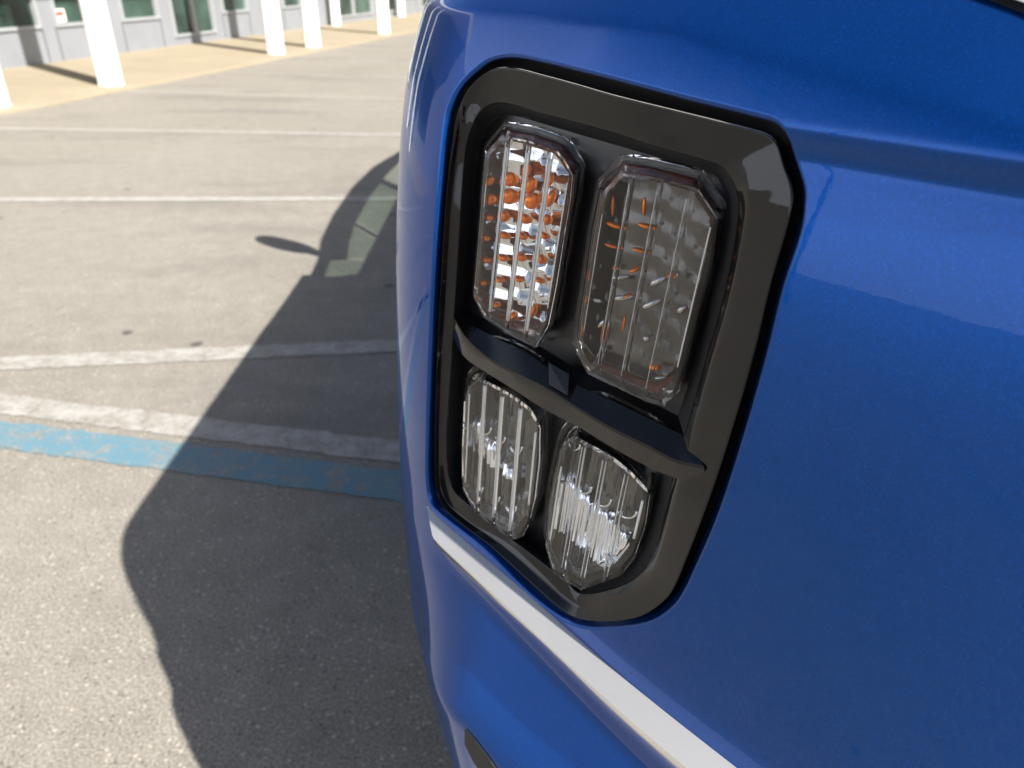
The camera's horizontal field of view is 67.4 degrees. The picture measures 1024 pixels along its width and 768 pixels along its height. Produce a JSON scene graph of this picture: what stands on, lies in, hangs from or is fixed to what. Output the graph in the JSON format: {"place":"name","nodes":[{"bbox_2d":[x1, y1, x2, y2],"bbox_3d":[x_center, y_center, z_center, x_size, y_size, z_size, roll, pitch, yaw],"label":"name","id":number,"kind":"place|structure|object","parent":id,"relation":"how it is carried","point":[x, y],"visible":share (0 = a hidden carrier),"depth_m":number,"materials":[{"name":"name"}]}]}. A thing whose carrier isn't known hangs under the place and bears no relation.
{"place":"outdoors","nodes":[
{"label":"outdoors","id":0,"kind":"place"},
{"bbox_2d":[0,12,421,115],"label":"sidewalk","id":1,"kind":"structure","parent":0,"point":[32,87],"depth_m":12.85,"materials":[{"name":"beige concrete"}]},
{"bbox_2d":[0,70,11,107],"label":"column","id":2,"kind":"structure","parent":1,"relation":"on","point":[4,100],"depth_m":8.57,"materials":[{"name":"white paint"}]},
{"bbox_2d":[78,0,124,85],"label":"column","id":3,"kind":"structure","parent":1,"relation":"on","point":[98,29],"depth_m":10.01,"materials":[{"name":"white paint"}]},
{"bbox_2d":[260,0,284,53],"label":"column","id":4,"kind":"structure","parent":1,"relation":"on","point":[272,26],"depth_m":14.12,"materials":[{"name":"white paint"}]},
{"bbox_2d":[300,0,320,46],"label":"column","id":5,"kind":"structure","parent":1,"relation":"on","point":[310,23],"depth_m":15.49,"materials":[{"name":"white paint"}]},
{"bbox_2d":[329,0,340,25],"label":"column","id":6,"kind":"structure","parent":1,"relation":"on","point":[335,13],"depth_m":22.19,"materials":[{"name":"white paint"}]},
{"bbox_2d":[375,0,390,33],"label":"column","id":7,"kind":"structure","parent":1,"relation":"on","point":[382,17],"depth_m":19.02,"materials":[{"name":"white paint"}]},
{"bbox_2d":[397,0,404,16],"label":"column","id":8,"kind":"structure","parent":1,"relation":"on","point":[400,9],"depth_m":27.05,"materials":[{"name":"white paint"}]},
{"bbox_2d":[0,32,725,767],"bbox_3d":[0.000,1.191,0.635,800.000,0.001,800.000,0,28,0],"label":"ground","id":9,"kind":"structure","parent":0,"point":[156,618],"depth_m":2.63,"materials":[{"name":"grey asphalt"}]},
{"bbox_2d":[0,339,396,369],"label":"parking line","id":10,"kind":"object","parent":9,"relation":"on","point":[177,355],"visible":0.53,"depth_m":3.08,"materials":[{"name":"white paint"}]},
{"bbox_2d":[0,196,396,201],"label":"parking line","id":11,"kind":"object","parent":9,"relation":"on","point":[326,198],"visible":0.53,"depth_m":5.23,"materials":[{"name":"white paint"}]},
{"bbox_2d":[0,394,399,461],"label":"parking line","id":12,"kind":"object","parent":9,"relation":"on","point":[323,442],"visible":0.48,"depth_m":2.58,"materials":[{"name":"white paint"}]},
{"bbox_2d":[0,127,400,135],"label":"parking line","id":13,"kind":"object","parent":9,"relation":"on","point":[130,130],"visible":0.62,"depth_m":7.46,"materials":[{"name":"white paint"}]},
{"bbox_2d":[0,421,402,502],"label":"accessible bay line","id":14,"kind":"object","parent":9,"relation":"on","point":[274,470],"visible":0.51,"depth_m":2.41,"materials":[{"name":"blue paint"}]},
{"bbox_2d":[0,0,426,68],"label":"storefront building","id":15,"kind":"structure","parent":9,"relation":"on","point":[33,32],"depth_m":15.13,"materials":[{"name":"white paint"}]},
{"bbox_2d":[0,0,41,31],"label":"window frame","id":16,"kind":"structure","parent":15,"relation":"in","point":[15,15],"depth_m":12.33,"materials":[{"name":"metal"}]},
{"bbox_2d":[56,9,66,21],"bbox_3d":[-7.715,-6.290,13.112,0.007,0.200,0.240,6,29,11],"label":"paper notice","id":17,"kind":"object","parent":15,"relation":"attached to","point":[61,16],"visible":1,"depth_m":13.13,"materials":[{"name":"white paper"}]},
{"bbox_2d":[50,0,83,26],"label":"window frame","id":18,"kind":"structure","parent":15,"relation":"in","point":[71,8],"depth_m":13.30,"materials":[{"name":"metal"}]},
{"bbox_2d":[118,0,160,21],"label":"window frame","id":19,"kind":"structure","parent":15,"relation":"in","point":[130,10],"depth_m":14.94,"materials":[{"name":"metal"}]},
{"bbox_2d":[221,0,248,13],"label":"window frame","id":20,"kind":"structure","parent":15,"relation":"in","point":[228,6],"depth_m":18.00,"materials":[{"name":"metal"}]},
{"bbox_2d":[282,0,300,8],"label":"window frame","id":21,"kind":"structure","parent":15,"relation":"in","point":[286,3],"depth_m":20.48,"materials":[{"name":"metal"}]},
{"bbox_2d":[128,91,403,99],"bbox_3d":[-1.800,-3.523,9.466,6.527,0.001,0.112,5,29,10],"label":"parking line","id":22,"kind":"object","parent":9,"relation":"on","point":[267,95],"visible":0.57,"depth_m":9.67,"materials":[{"name":"white paint"}]},
{"bbox_2d":[396,0,1023,767],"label":"parked car","id":23,"kind":"object","parent":9,"relation":"on","point":[712,442],"visible":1,"depth_m":0.35,"materials":[{"name":"blue paint"}]}
]}

